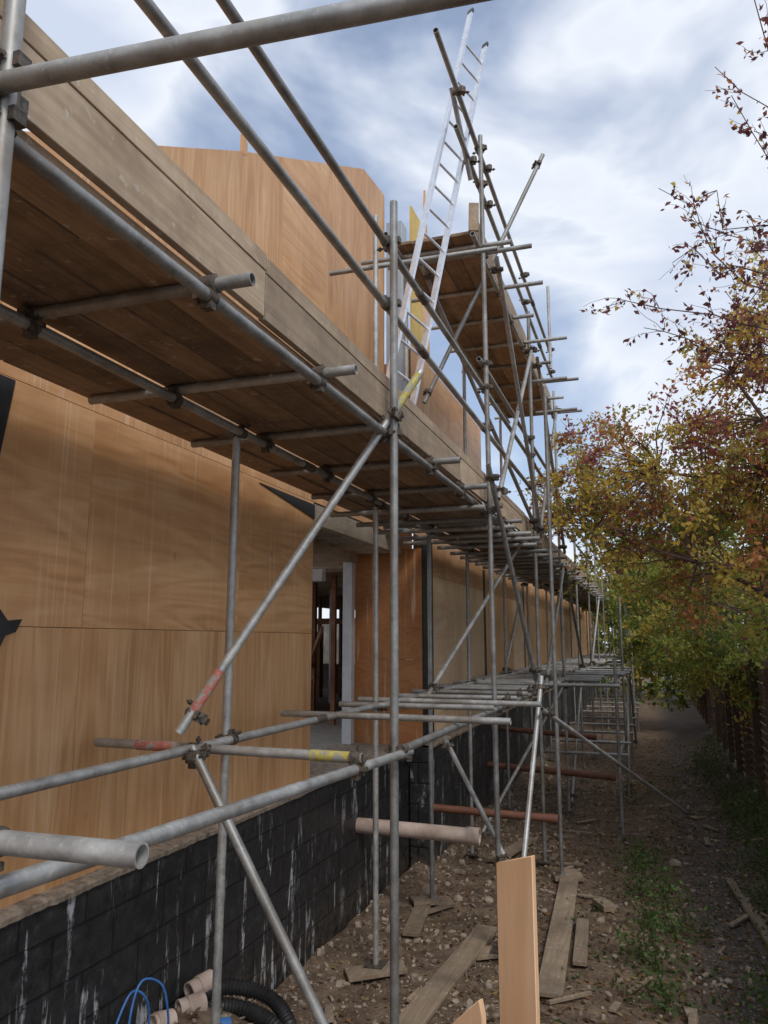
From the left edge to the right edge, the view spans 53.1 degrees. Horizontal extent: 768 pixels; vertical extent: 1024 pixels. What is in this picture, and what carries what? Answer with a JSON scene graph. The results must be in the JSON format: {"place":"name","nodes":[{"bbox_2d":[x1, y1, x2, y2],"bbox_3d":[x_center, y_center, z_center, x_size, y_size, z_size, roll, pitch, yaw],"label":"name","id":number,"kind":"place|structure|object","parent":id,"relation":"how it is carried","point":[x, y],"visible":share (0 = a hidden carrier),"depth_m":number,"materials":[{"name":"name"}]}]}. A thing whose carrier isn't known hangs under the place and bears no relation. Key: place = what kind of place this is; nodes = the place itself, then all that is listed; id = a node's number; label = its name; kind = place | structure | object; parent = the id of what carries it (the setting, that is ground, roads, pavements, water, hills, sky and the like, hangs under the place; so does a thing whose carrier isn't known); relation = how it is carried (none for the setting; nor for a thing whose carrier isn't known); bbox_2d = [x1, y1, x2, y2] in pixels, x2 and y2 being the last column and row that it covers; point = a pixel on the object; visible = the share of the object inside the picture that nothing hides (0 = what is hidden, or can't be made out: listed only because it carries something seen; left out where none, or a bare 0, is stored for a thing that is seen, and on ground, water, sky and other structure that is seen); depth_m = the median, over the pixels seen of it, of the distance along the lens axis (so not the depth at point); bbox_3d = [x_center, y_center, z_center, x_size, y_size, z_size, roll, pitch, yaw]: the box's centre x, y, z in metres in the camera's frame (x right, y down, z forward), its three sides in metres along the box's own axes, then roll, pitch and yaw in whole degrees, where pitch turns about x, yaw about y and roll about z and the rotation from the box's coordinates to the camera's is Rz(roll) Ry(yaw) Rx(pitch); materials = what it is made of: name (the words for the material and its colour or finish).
{"place":"outdoors","nodes":[
{"label":"outdoors","id":0,"kind":"place"},
{"bbox_2d":[310,689,411,761],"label":"floor slab","id":1,"kind":"structure","parent":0,"point":[324,734],"depth_m":12.68,"materials":[{"name":"concrete"}]},
{"bbox_2d":[309,574,342,724],"bbox_3d":[-1.214,3.199,18.279,4.439,2.650,9.535,4,-10,-24],"label":"internal studwork","id":2,"kind":"object","parent":1,"relation":"on","point":[317,664],"visible":0.28,"depth_m":15.71,"materials":[{"name":"wood"}]},
{"bbox_2d":[312,562,354,743],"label":"steel columns","id":3,"kind":"structure","parent":1,"relation":"on","point":[348,648],"depth_m":10.88,"materials":[{"name":"grey metal"}]},
{"bbox_2d":[312,554,342,600],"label":"roof joists","id":4,"kind":"object","parent":3,"relation":"on","point":[330,566],"visible":0.02,"depth_m":14.36,"materials":[{"name":"brown wood"}]},
{"bbox_2d":[313,504,401,562],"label":"soffit timbers","id":5,"kind":"object","parent":3,"relation":"on","point":[344,539],"visible":0.55,"depth_m":9.79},
{"bbox_2d":[323,659,405,699],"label":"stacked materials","id":6,"kind":"object","parent":1,"relation":"on","point":[325,675],"visible":0.04,"depth_m":23.93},
{"bbox_2d":[22,0,767,643],"label":"sky","id":7,"kind":"structure","parent":0,"point":[618,107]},
{"bbox_2d":[174,647,767,1023],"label":"ground","id":8,"kind":"structure","parent":0,"point":[659,722],"depth_m":8.92,"materials":[{"name":"brown soil"}]},
{"bbox_2d":[115,989,149,1023],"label":"blue cable","id":9,"kind":"object","parent":8,"relation":"on","point":[127,998],"visible":1,"depth_m":4.67,"materials":[{"name":"plastic"}]},
{"bbox_2d":[128,977,169,1023],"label":"blue cable","id":10,"kind":"object","parent":8,"relation":"on","point":[164,991],"visible":1,"depth_m":4.77,"materials":[{"name":"plastic"}]},
{"bbox_2d":[147,1008,177,1023],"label":"clay pipe collar","id":11,"kind":"object","parent":8,"relation":"on","point":[158,1017],"visible":0.82,"depth_m":4.96,"materials":[{"name":"beige ceramic"}]},
{"bbox_2d":[175,991,207,1012],"bbox_3d":[-1.299,3.324,5.177,0.180,0.135,0.135,7,-12,-37],"label":"clay pipe collar","id":12,"kind":"object","parent":8,"relation":"on","point":[194,1001],"visible":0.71,"depth_m":5.16,"materials":[{"name":"beige ceramic"}]},
{"bbox_2d":[184,969,212,994],"bbox_3d":[-1.281,3.302,5.373,0.135,0.147,0.206,-8,-12,40],"label":"clay pipe collar","id":13,"kind":"object","parent":8,"relation":"on","point":[202,981],"visible":0.7,"depth_m":5.34,"materials":[{"name":"beige ceramic"}]},
{"bbox_2d":[220,1017,231,1023],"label":"blue duct pipe","id":14,"kind":"object","parent":8,"relation":"on","point":[225,1020],"visible":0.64,"depth_m":5.17,"materials":[{"name":"plastic"}]},
{"bbox_2d":[185,978,296,1023],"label":"corrugated hose","id":15,"kind":"object","parent":8,"relation":"on","point":[276,1003],"visible":0.75,"depth_m":5.45,"materials":[{"name":"black plastic"}]},
{"bbox_2d":[208,998,283,1023],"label":"corrugated hose","id":16,"kind":"object","parent":8,"relation":"on","point":[254,1012],"visible":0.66,"depth_m":5.34,"materials":[{"name":"black plastic"}]},
{"bbox_2d":[0,666,604,1023],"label":"block plinth","id":17,"kind":"structure","parent":8,"relation":"on","point":[96,954],"depth_m":6.14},
{"bbox_2d":[19,503,379,632],"bbox_3d":[-2.057,-1.655,4.782,0.138,7.650,12.060,-3,-10,19],"label":"wall backing","id":18,"kind":"object","parent":17,"relation":"on","point":[177,630],"depth_m":5.39,"materials":[{"name":"brown wood"}]},
{"bbox_2d":[386,220,407,529],"bbox_3d":[0.178,-1.927,10.707,0.230,4.450,0.240,-3,-10,19],"label":"cladding post","id":19,"kind":"object","parent":18,"relation":"attached to","point":[402,383],"visible":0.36,"depth_m":10.74,"materials":[{"name":"grey metal"}]},
{"bbox_2d":[384,364,411,548],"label":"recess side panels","id":20,"kind":"object","parent":18,"relation":"attached to","point":[407,546],"visible":0.07,"depth_m":11.00,"materials":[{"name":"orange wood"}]},
{"bbox_2d":[354,548,422,743],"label":"recess return panels","id":21,"kind":"object","parent":20,"relation":"attached to","point":[410,610],"visible":0.76,"depth_m":10.84,"materials":[{"name":"red wood"}]},
{"bbox_2d":[0,682,567,928],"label":"mortar ledge","id":22,"kind":"object","parent":17,"relation":"on","point":[24,908],"visible":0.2,"depth_m":5.16,"materials":[{"name":"grey concrete"}]},
{"bbox_2d":[0,131,383,908],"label":"wall panels","id":23,"kind":"object","parent":22,"relation":"on","point":[114,529],"visible":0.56,"depth_m":5.39,"materials":[{"name":"brown wood"}]},
{"bbox_2d":[0,374,571,745],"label":"membrane strips","id":24,"kind":"object","parent":22,"relation":"on","point":[7,386],"visible":0.56,"depth_m":8.07,"materials":[{"name":"black plastic"}]},
{"bbox_2d":[407,349,421,659],"bbox_3d":[6.835,3.532,29.161,0.138,5.500,40.060,-3,-10,19],"label":"wall backing","id":25,"kind":"object","parent":17,"relation":"on","point":[409,377],"depth_m":10.90,"materials":[{"name":"brown wood"}]},
{"bbox_2d":[433,576,524,731],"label":"wall pale panels","id":26,"kind":"object","parent":25,"relation":"attached to","point":[449,613],"visible":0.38,"depth_m":12.51,"materials":[{"name":"brown wood"}]},
{"bbox_2d":[411,344,600,700],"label":"wall panels","id":27,"kind":"object","parent":25,"relation":"attached to","point":[441,409],"visible":0.38,"depth_m":14.87,"materials":[{"name":"orange wood"}]},
{"bbox_2d":[410,206,422,347],"bbox_3d":[0.478,-3.388,11.368,0.030,2.150,0.550,-3,-10,19],"label":"yellow upstand","id":28,"kind":"object","parent":27,"relation":"on","point":[416,311],"visible":0.36,"depth_m":11.28,"materials":[{"name":"yellow wood"}]},
{"bbox_2d":[423,190,429,364],"bbox_3d":[0.625,-3.676,11.912,0.030,2.900,0.430,-3,-10,19],"label":"plywood upstand","id":29,"kind":"object","parent":27,"relation":"attached to","point":[425,311],"visible":0.2,"depth_m":11.87,"materials":[{"name":"brown wood"}]},
{"bbox_2d":[355,817,480,845],"bbox_3d":[0.362,3.477,8.378,1.375,0.200,0.181,-3,-10,17],"label":"clay drain pipe","id":30,"kind":"object","parent":17,"relation":"attached to","point":[466,835],"visible":1,"depth_m":8.29,"materials":[{"name":"beige ceramic"}]},
{"bbox_2d":[434,804,557,823],"bbox_3d":[1.423,3.957,10.099,1.686,0.156,0.113,-3,-10,15],"label":"plastic drain pipe","id":31,"kind":"object","parent":17,"relation":"attached to","point":[519,815],"visible":0.88,"depth_m":10.05,"materials":[{"name":"brown plastic"}]},
{"bbox_2d":[500,726,596,739],"bbox_3d":[3.164,4.283,14.906,1.856,0.206,0.113,-3,-10,19],"label":"plastic drain pipe","id":32,"kind":"object","parent":17,"relation":"attached to","point":[545,732],"visible":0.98,"depth_m":14.87,"materials":[{"name":"brown plastic"}]},
{"bbox_2d":[488,762,615,780],"bbox_3d":[2.921,4.562,13.550,2.235,0.217,0.124,-3,-10,19],"label":"plastic drain pipe","id":33,"kind":"object","parent":17,"relation":"attached to","point":[584,774],"visible":0.94,"depth_m":13.41,"materials":[{"name":"brown plastic"}]},
{"bbox_2d":[317,624,354,663],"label":"wall","id":34,"kind":"structure","parent":8,"relation":"on","point":[326,646],"depth_m":37.25,"materials":[{"name":"grey paint"}]},
{"bbox_2d":[0,0,693,1023],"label":"scaffolding","id":35,"kind":"object","parent":8,"relation":"on","point":[86,264],"visible":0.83,"depth_m":4.47,"materials":[{"name":"metal"}]},
{"bbox_2d":[376,7,488,438],"bbox_3d":[0.567,-3.215,7.941,0.168,6.020,2.394,-6,-11,32],"label":"aluminium ladder","id":36,"kind":"object","parent":35,"relation":"on","point":[404,311],"visible":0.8,"depth_m":7.92,"materials":[{"name":"silver metal"}]},
{"bbox_2d":[344,959,407,982],"bbox_3d":[-0.076,4.141,6.945,0.542,0.061,0.225,2,-10,-14],"label":"sole board","id":37,"kind":"object","parent":8,"relation":"on","point":[356,973],"visible":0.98,"depth_m":6.88,"materials":[{"name":"brown wood"}]},
{"bbox_2d":[402,884,438,936],"bbox_3d":[0.423,4.429,8.599,0.180,0.070,1.514,-2,-10,11],"label":"sole board","id":38,"kind":"object","parent":8,"relation":"on","point":[415,923],"visible":0.94,"depth_m":8.30,"materials":[{"name":"brown wood"}]},
{"bbox_2d":[409,896,453,905],"bbox_3d":[0.543,4.443,8.796,0.474,0.074,0.225,2,-10,-13],"label":"sole board","id":39,"kind":"object","parent":8,"relation":"on","point":[435,901],"visible":1,"depth_m":8.74,"materials":[{"name":"brown wood"}]},
{"bbox_2d":[399,924,496,1023],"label":"sole board","id":40,"kind":"object","parent":8,"relation":"on","point":[426,1002],"visible":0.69,"depth_m":6.79,"materials":[{"name":"brown wood"}]},
{"bbox_2d":[476,945,497,960],"bbox_3d":[1.115,4.268,7.473,0.494,0.070,0.225,1,-10,-5],"label":"sole board","id":41,"kind":"object","parent":40,"relation":"on","point":[484,954],"visible":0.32,"depth_m":7.36,"materials":[{"name":"brown wood"}]},
{"bbox_2d":[452,998,485,1023],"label":"plywood offcut","id":42,"kind":"object","parent":8,"relation":"on","point":[475,1013],"visible":1,"depth_m":2.01,"materials":[{"name":"beige wood"}]},
{"bbox_2d":[174,761,767,1023],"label":"rubble","id":43,"kind":"object","parent":8,"relation":"on","point":[686,974],"visible":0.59,"depth_m":8.45,"materials":[{"name":"stone"}]},
{"bbox_2d":[688,1008,697,1023],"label":"sole board","id":44,"kind":"object","parent":43,"relation":"on","point":[693,1017],"visible":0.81,"depth_m":6.10,"materials":[{"name":"brown wood"}]},
{"bbox_2d":[191,736,767,1023],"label":"fallen leaves","id":45,"kind":"object","parent":8,"relation":"on","point":[683,1017],"visible":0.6,"depth_m":9.19,"materials":[{"name":"brown plant"}]},
{"bbox_2d":[488,837,537,861],"bbox_3d":[1.871,4.853,11.079,0.200,0.047,1.432,-6,-11,31],"label":"sole board","id":46,"kind":"object","parent":8,"relation":"on","point":[513,849],"visible":0.62,"depth_m":11.08,"materials":[{"name":"brown wood"}]},
{"bbox_2d":[496,855,539,1023],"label":"plywood offcut","id":47,"kind":"object","parent":8,"relation":"on","point":[517,948],"visible":1,"depth_m":2.29,"materials":[{"name":"brown wood"}]},
{"bbox_2d":[324,778,767,1022],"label":"timber scraps","id":48,"kind":"object","parent":8,"relation":"on","point":[615,1006],"visible":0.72,"depth_m":8.40,"materials":[{"name":"brown wood"}]},
{"bbox_2d":[539,868,579,997],"bbox_3d":[1.914,4.366,8.250,0.225,0.061,3.805,-3,-10,16],"label":"sole board","id":49,"kind":"object","parent":8,"relation":"on","point":[552,976],"visible":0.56,"depth_m":7.57,"materials":[{"name":"brown wood"}]},
{"bbox_2d":[552,872,584,881],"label":"sole board","id":50,"kind":"object","parent":8,"relation":"on","point":[579,875],"visible":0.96,"depth_m":9.74,"materials":[{"name":"brown wood"}]},
{"bbox_2d":[573,918,588,966],"bbox_3d":[1.966,4.266,7.659,0.130,0.065,1.102,-3,-10,16],"label":"sole board","id":51,"kind":"object","parent":8,"relation":"on","point":[580,954],"visible":1,"depth_m":7.56,"materials":[{"name":"brown wood"}]},
{"bbox_2d":[592,898,617,911],"bbox_3d":[2.503,4.456,8.726,0.160,0.075,0.338,1,-10,-7],"label":"sole board","id":52,"kind":"object","parent":8,"relation":"on","point":[607,905],"visible":0.98,"depth_m":8.64,"materials":[{"name":"brown wood"}]},
{"bbox_2d":[514,243,767,668],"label":"autumn tree","id":53,"kind":"object","parent":8,"relation":"on","point":[687,529],"visible":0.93,"depth_m":10.72,"materials":[{"name":"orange plant"}]},
{"bbox_2d":[556,731,767,1023],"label":"weeds","id":54,"kind":"object","parent":8,"relation":"on","point":[652,918],"visible":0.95,"depth_m":8.81,"materials":[{"name":"green plant"}]},
{"bbox_2d":[569,508,766,729],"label":"green tree","id":55,"kind":"object","parent":8,"relation":"on","point":[611,603],"visible":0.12,"depth_m":26.15,"materials":[{"name":"green plant"}]},
{"bbox_2d":[580,0,767,393],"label":"sparse tree","id":56,"kind":"object","parent":8,"relation":"on","point":[756,246],"visible":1,"depth_m":8.49,"materials":[{"name":"red plant"}]},
{"bbox_2d":[581,555,767,703],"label":"distant trees","id":57,"kind":"object","parent":8,"relation":"on","point":[601,634],"visible":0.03,"depth_m":40.20,"materials":[{"name":"green plant"}]},
{"bbox_2d":[598,491,767,736],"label":"green tree","id":58,"kind":"object","parent":8,"relation":"on","point":[708,651],"visible":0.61,"depth_m":16.04,"materials":[{"name":"green plant"}]},
{"bbox_2d":[690,657,767,806],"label":"wooden fence","id":59,"kind":"object","parent":8,"relation":"on","point":[717,716],"visible":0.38,"depth_m":15.27,"materials":[{"name":"brown wood"}]},
{"bbox_2d":[725,878,767,943],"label":"sole board","id":60,"kind":"object","parent":8,"relation":"on","point":[747,908],"visible":0.77,"depth_m":8.59,"materials":[{"name":"brown wood"}]}
]}

